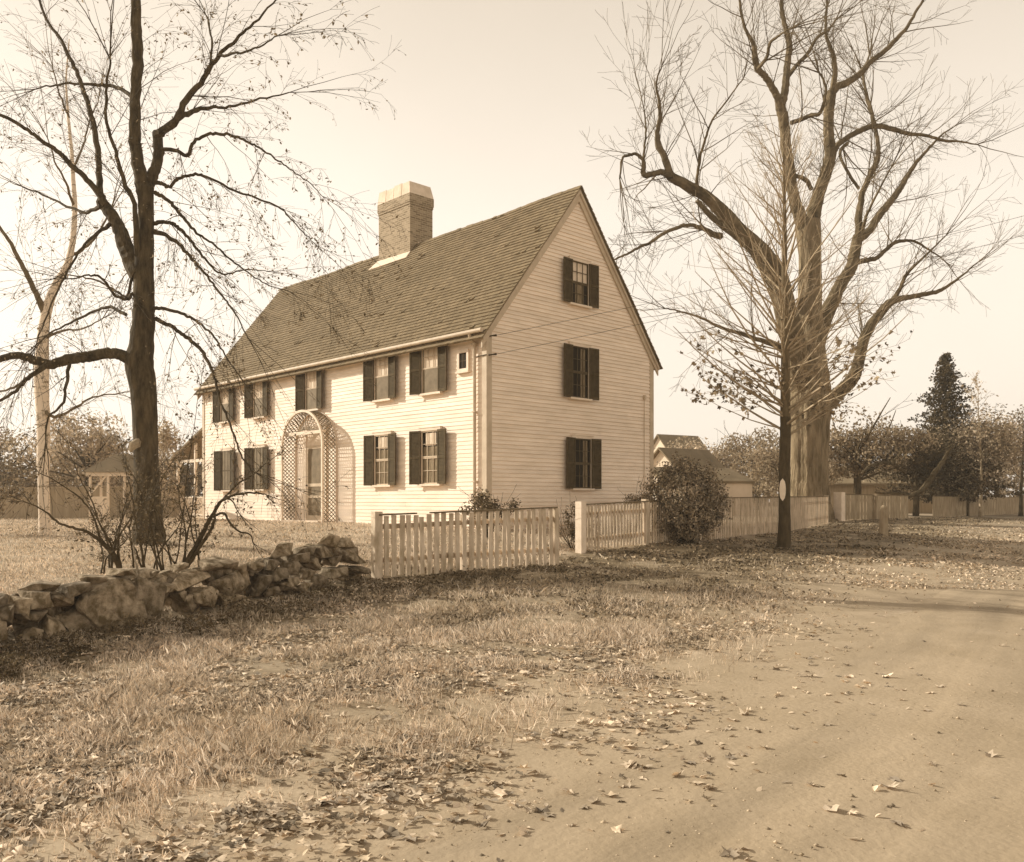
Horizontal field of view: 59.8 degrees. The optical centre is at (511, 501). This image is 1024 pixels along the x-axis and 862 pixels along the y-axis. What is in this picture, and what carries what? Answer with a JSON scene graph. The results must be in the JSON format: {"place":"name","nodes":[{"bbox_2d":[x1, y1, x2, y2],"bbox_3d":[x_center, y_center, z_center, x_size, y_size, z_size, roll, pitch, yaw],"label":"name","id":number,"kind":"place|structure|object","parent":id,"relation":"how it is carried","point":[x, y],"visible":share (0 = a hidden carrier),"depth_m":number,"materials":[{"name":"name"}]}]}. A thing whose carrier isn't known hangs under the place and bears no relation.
{"place":"outdoors","nodes":[
{"label":"outdoors","id":0,"kind":"place"},
{"bbox_2d":[0,502,1023,861],"bbox_3d":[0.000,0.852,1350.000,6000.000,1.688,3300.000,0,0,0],"label":"ground","id":1,"kind":"structure","parent":0,"point":[728,680],"depth_m":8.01,"materials":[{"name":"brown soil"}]},
{"bbox_2d":[0,479,27,518],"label":"dark shrub","id":2,"kind":"object","parent":1,"relation":"on","point":[16,495],"visible":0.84,"depth_m":20.60,"materials":[{"name":"brown plant"}]},
{"bbox_2d":[0,426,66,486],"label":"bushy tree","id":3,"kind":"object","parent":1,"relation":"on","point":[6,474],"visible":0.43,"depth_m":44.31,"materials":[{"name":"brown plant"}]},
{"bbox_2d":[0,409,132,486],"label":"bushy tree","id":4,"kind":"object","parent":1,"relation":"on","point":[88,442],"visible":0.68,"depth_m":42.20,"materials":[{"name":"brown plant"}]},
{"bbox_2d":[0,486,184,518],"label":"garden wall","id":5,"kind":"structure","parent":1,"relation":"on","point":[64,511],"depth_m":37.11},
{"bbox_2d":[0,0,191,532],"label":"birch tree","id":6,"kind":"object","parent":1,"relation":"on","point":[40,407],"visible":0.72,"depth_m":21.07,"materials":[{"name":"brown plant"}]},
{"bbox_2d":[1,426,208,573],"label":"leggy shrub","id":7,"kind":"object","parent":1,"relation":"on","point":[113,557],"visible":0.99,"depth_m":12.15,"materials":[{"name":"brown plant"}]},
{"bbox_2d":[19,379,192,486],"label":"bushy tree","id":8,"kind":"object","parent":1,"relation":"on","point":[82,464],"visible":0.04,"depth_m":51.56,"materials":[{"name":"brown plant"}]},
{"bbox_2d":[82,455,133,522],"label":"garden pavilion","id":9,"kind":"structure","parent":1,"relation":"on","point":[109,465],"depth_m":32.05,"materials":[{"name":"beige wood"}]},
{"bbox_2d":[89,377,216,520],"bbox_3d":[-12.312,-1.852,31.576,4.732,5.266,5.174,0,0,-39],"label":"tall shrub","id":10,"kind":"object","parent":1,"relation":"on","point":[166,439],"visible":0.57,"depth_m":30.79,"materials":[{"name":"brown plant"}]},
{"bbox_2d":[126,445,201,511],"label":"bushy tree","id":11,"kind":"object","parent":1,"relation":"on","point":[190,478],"visible":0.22,"depth_m":49.40,"materials":[{"name":"brown plant"}]},
{"bbox_2d":[0,524,371,642],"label":"stone wall","id":12,"kind":"structure","parent":1,"relation":"on","point":[86,602],"depth_m":11.07,"materials":[{"name":"stone"}]},
{"bbox_2d":[0,0,414,546],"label":"elm tree","id":13,"kind":"object","parent":1,"relation":"on","point":[136,357],"visible":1,"depth_m":17.22,"materials":[{"name":"brown plant"}]},
{"bbox_2d":[122,347,312,568],"bbox_3d":[-4.248,-0.506,12.659,2.549,3.210,1.546,0,0,22],"label":"leggy shrub","id":14,"kind":"object","parent":1,"relation":"on","point":[199,542],"visible":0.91,"depth_m":12.75,"materials":[{"name":"brown plant"}]},
{"bbox_2d":[0,561,567,680],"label":"weeds","id":15,"kind":"object","parent":1,"relation":"on","point":[4,660],"depth_m":10.66,"materials":[{"name":"brown plant"}]},
{"bbox_2d":[0,517,774,633],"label":"lawn grass","id":16,"kind":"structure","parent":1,"relation":"on","point":[54,562],"depth_m":17.75,"materials":[{"name":"beige plant"}]},
{"bbox_2d":[170,181,662,529],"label":"house","id":17,"kind":"structure","parent":1,"relation":"on","point":[446,409],"depth_m":26.00,"materials":[{"name":"wood"}]},
{"bbox_2d":[213,387,232,423],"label":"window","id":18,"kind":"structure","parent":17,"relation":"in","point":[219,413],"depth_m":33.31,"materials":[{"name":"black"}]},
{"bbox_2d":[214,448,233,491],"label":"window","id":19,"kind":"structure","parent":17,"relation":"in","point":[224,474],"depth_m":33.15,"materials":[{"name":"black wood"}]},
{"bbox_2d":[244,380,267,418],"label":"window","id":20,"kind":"structure","parent":17,"relation":"in","point":[260,388],"depth_m":31.39,"materials":[{"name":"black"}]},
{"bbox_2d":[244,444,267,490],"bbox_3d":[-8.938,-1.182,31.258,0.236,1.615,1.498,0,0,-44],"label":"window","id":21,"kind":"structure","parent":17,"relation":"in","point":[254,454],"depth_m":31.38,"materials":[{"name":"black wood"}]},
{"bbox_2d":[295,370,321,410],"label":"window","id":22,"kind":"structure","parent":17,"relation":"in","point":[313,380],"depth_m":28.90,"materials":[{"name":"black"}]},
{"bbox_2d":[302,425,327,519],"bbox_3d":[-6.346,-0.910,28.671,0.100,3.020,1.480,0,0,-44],"label":"door","id":23,"kind":"structure","parent":17,"relation":"in","point":[311,454],"depth_m":28.76,"materials":[{"name":"paint"}]},
{"bbox_2d":[363,356,395,402],"bbox_3d":[-3.821,-3.622,25.929,0.224,1.415,1.501,0,0,-44],"label":"window","id":24,"kind":"structure","parent":17,"relation":"in","point":[383,373],"depth_m":26.06,"materials":[{"name":"black wood"}]},
{"bbox_2d":[363,431,395,486],"bbox_3d":[-3.814,-1.232,25.940,0.198,1.615,1.508,0,0,-44],"label":"window","id":25,"kind":"structure","parent":17,"relation":"in","point":[379,448],"depth_m":26.07,"materials":[{"name":"black wood"}]},
{"bbox_2d":[409,426,445,485],"bbox_3d":[-2.269,-1.232,24.315,0.218,1.615,1.503,0,0,-44],"label":"window","id":26,"kind":"structure","parent":17,"relation":"in","point":[427,446],"depth_m":24.44,"materials":[{"name":"black wood"}]},
{"bbox_2d":[409,346,446,395],"bbox_3d":[-2.257,-3.622,24.297,0.224,1.415,1.502,0,0,-44],"label":"window","id":27,"kind":"structure","parent":17,"relation":"in","point":[427,368],"depth_m":24.42,"materials":[{"name":"black wood"}]},
{"bbox_2d":[455,349,470,373],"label":"small window","id":28,"kind":"structure","parent":17,"relation":"in","point":[463,356],"depth_m":23.36,"materials":[{"name":"white wood"}]},
{"bbox_2d":[563,255,598,308],"bbox_3d":[1.926,-6.183,25.155,1.467,1.355,0.139,0,0,-44],"label":"window","id":29,"kind":"structure","parent":17,"relation":"in","point":[580,277],"depth_m":25.20,"materials":[{"name":"black wood"}]},
{"bbox_2d":[564,341,598,400],"bbox_3d":[1.933,-3.668,25.163,1.467,1.605,0.139,0,0,-44],"label":"window","id":30,"kind":"structure","parent":17,"relation":"in","point":[581,361],"depth_m":25.22,"materials":[{"name":"black wood"}]},
{"bbox_2d":[566,434,601,490],"bbox_3d":[2.005,-1.098,25.234,1.467,1.565,0.139,0,0,-44],"label":"window","id":31,"kind":"structure","parent":17,"relation":"in","point":[583,452],"depth_m":25.30,"materials":[{"name":"black wood"}]},
{"bbox_2d":[499,216,1020,334],"bbox_3d":[22.347,-13.322,41.387,58.790,18.155,0.026,0,0,-39],"label":"service wire","id":32,"kind":"object","parent":17,"relation":"attached to","point":[758,279],"visible":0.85,"depth_m":29.35,"materials":[{"name":"grey metal"}]},
{"bbox_2d":[498,235,1023,353],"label":"service wire","id":33,"kind":"object","parent":17,"relation":"attached to","point":[749,300],"visible":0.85,"depth_m":28.75,"materials":[{"name":"grey metal"}]},
{"bbox_2d":[371,507,558,578],"bbox_3d":[-0.726,0.733,15.874,3.940,1.269,0.215,0,0,-37],"label":"picket fence","id":34,"kind":"object","parent":1,"relation":"on","point":[461,554],"visible":0.95,"depth_m":15.68,"materials":[{"name":"brown wood"}]},
{"bbox_2d":[458,484,521,537],"bbox_3d":[-0.524,0.261,20.939,1.530,1.361,1.376,0,0,-38],"label":"rose bush","id":35,"kind":"object","parent":1,"relation":"on","point":[480,499],"visible":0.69,"depth_m":20.76,"materials":[{"name":"brown plant"}]},
{"bbox_2d":[0,558,1022,861],"bbox_3d":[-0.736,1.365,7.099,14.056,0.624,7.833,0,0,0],"label":"fallen leaves","id":36,"kind":"object","parent":1,"relation":"on","point":[240,826],"visible":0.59,"depth_m":5.79,"materials":[{"name":"brown plant"}]},
{"bbox_2d":[0,517,1023,628],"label":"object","id":37,"kind":"object","parent":1,"relation":"on","point":[966,556],"visible":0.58,"depth_m":16.12,"materials":[{"name":"brown plant"}]},
{"bbox_2d":[4,453,1023,505],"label":"distant woods","id":38,"kind":"object","parent":1,"relation":"on","point":[1016,480],"depth_m":95.32,"materials":[{"name":"brown plant"}]},
{"bbox_2d":[556,496,598,548],"bbox_3d":[1.174,0.444,19.978,1.484,1.351,0.777,0,0,42],"label":"rose bush","id":39,"kind":"object","parent":1,"relation":"on","point":[572,533],"visible":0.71,"depth_m":20.00,"materials":[{"name":"brown plant"}]},
{"bbox_2d":[575,499,648,553],"bbox_3d":[2.327,0.581,20.326,0.170,1.278,2.580,0,0,43],"label":"picket fence","id":40,"kind":"object","parent":1,"relation":"on","point":[639,533],"visible":0.96,"depth_m":20.17,"materials":[{"name":"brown wood"}]},
{"bbox_2d":[612,476,657,523],"bbox_3d":[3.674,0.061,25.371,1.274,1.623,1.573,0,0,-28],"label":"shrub","id":41,"kind":"object","parent":1,"relation":"on","point":[632,498],"visible":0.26,"depth_m":25.38,"materials":[{"name":"brown plant"}]},
{"bbox_2d":[654,434,707,451],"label":"distant house","id":42,"kind":"structure","parent":1,"relation":"on","point":[661,440],"depth_m":84.28,"materials":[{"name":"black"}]},
{"bbox_2d":[633,451,733,544],"bbox_3d":[4.255,-0.008,22.011,2.478,2.454,2.218,0,0,0],"label":"round bush","id":43,"kind":"object","parent":1,"relation":"on","point":[705,519],"visible":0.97,"depth_m":21.58,"materials":[{"name":"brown plant"}]},
{"bbox_2d":[654,447,724,467],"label":"white barn","id":44,"kind":"structure","parent":1,"relation":"on","point":[661,454],"depth_m":56.68,"materials":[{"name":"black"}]},
{"bbox_2d":[654,467,754,514],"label":"shed","id":45,"kind":"structure","parent":1,"relation":"on","point":[739,484],"depth_m":45.24,"materials":[{"name":"beige wood"}]},
{"bbox_2d":[665,421,745,474],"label":"bushy tree","id":46,"kind":"object","parent":1,"relation":"on","point":[690,445],"visible":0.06,"depth_m":67.77,"materials":[{"name":"brown plant"}]},
{"bbox_2d":[395,516,1023,624],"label":"damp leaves","id":47,"kind":"object","parent":1,"relation":"on","point":[661,559],"visible":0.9,"depth_m":17.14,"materials":[{"name":"brown plant"}]},
{"bbox_2d":[649,495,828,542],"bbox_3d":[8.169,0.411,27.801,1.069,1.291,16.244,0,0,34],"label":"picket fence","id":48,"kind":"object","parent":1,"relation":"on","point":[807,511],"visible":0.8,"depth_m":25.66,"materials":[{"name":"brown wood"}]},
{"bbox_2d":[711,422,779,509],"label":"bushy tree","id":49,"kind":"object","parent":1,"relation":"on","point":[762,443],"visible":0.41,"depth_m":63.19,"materials":[{"name":"brown plant"}]},
{"bbox_2d":[626,66,945,548],"bbox_3d":[6.568,-4.508,21.871,7.562,11.677,7.368,0,0,0],"label":"young maple","id":50,"kind":"object","parent":1,"relation":"on","point":[787,411],"visible":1,"depth_m":21.57,"materials":[{"name":"brown plant"}]},
{"bbox_2d":[729,445,843,499],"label":"bushy tree","id":51,"kind":"object","parent":1,"relation":"on","point":[774,465],"visible":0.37,"depth_m":50.07,"materials":[{"name":"brown plant"}]},
{"bbox_2d":[581,0,1023,521],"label":"elm tree","id":52,"kind":"object","parent":1,"relation":"on","point":[809,466],"visible":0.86,"depth_m":36.51,"materials":[{"name":"brown plant"}]},
{"bbox_2d":[773,394,950,497],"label":"apple tree","id":53,"kind":"object","parent":1,"relation":"on","point":[845,448],"visible":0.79,"depth_m":44.70,"materials":[{"name":"brown plant"}]},
{"bbox_2d":[834,492,909,520],"bbox_3d":[16.099,0.265,39.405,7.348,1.300,0.340,0,0,-44],"label":"board fence","id":54,"kind":"object","parent":1,"relation":"on","point":[857,506],"visible":0.89,"depth_m":38.83,"materials":[{"name":"brown wood"}]},
{"bbox_2d":[879,505,887,534],"bbox_3d":[11.685,0.630,27.998,0.300,1.030,0.293,0,0,0],"label":"hitching post","id":55,"kind":"object","parent":1,"relation":"on","point":[883,523],"visible":0.88,"depth_m":27.90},
{"bbox_2d":[829,465,960,513],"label":"board barn","id":56,"kind":"structure","parent":1,"relation":"on","point":[846,485],"depth_m":56.56,"materials":[{"name":"black"}]},
{"bbox_2d":[858,420,973,515],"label":"bushy tree","id":57,"kind":"object","parent":1,"relation":"on","point":[926,468],"visible":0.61,"depth_m":46.59,"materials":[{"name":"brown plant"}]},
{"bbox_2d":[875,352,1023,503],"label":"conifer","id":58,"kind":"object","parent":1,"relation":"on","point":[946,377],"visible":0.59,"depth_m":50.01,"materials":[{"name":"black plant"}]},
{"bbox_2d":[902,396,1023,515],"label":"bushy tree","id":59,"kind":"object","parent":1,"relation":"on","point":[995,437],"visible":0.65,"depth_m":48.44,"materials":[{"name":"brown plant"}]},
{"bbox_2d":[953,370,1001,516],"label":"sapling","id":60,"kind":"object","parent":1,"relation":"on","point":[976,379],"visible":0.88,"depth_m":47.95,"materials":[{"name":"brown plant"}]},
{"bbox_2d":[932,496,1023,516],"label":"board fence","id":61,"kind":"object","parent":1,"relation":"on","point":[942,506],"visible":0.73,"depth_m":50.67,"materials":[{"name":"brown wood"}]},
{"bbox_2d":[968,410,1023,496],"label":"bushy tree","id":62,"kind":"object","parent":1,"relation":"on","point":[1018,453],"visible":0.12,"depth_m":57.02,"materials":[{"name":"brown plant"}]},
{"bbox_2d":[1006,408,1023,515],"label":"sapling","id":63,"kind":"object","parent":1,"relation":"on","point":[1020,512],"visible":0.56,"depth_m":50.95,"materials":[{"name":"brown plant"}]},
{"bbox_2d":[0,0,1023,501],"label":"sky","id":64,"kind":"structure","parent":0,"point":[493,100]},
{"bbox_2d":[392,556,1023,861],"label":"road","id":65,"kind":"structure","parent":0,"point":[984,832],"depth_m":5.20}
]}

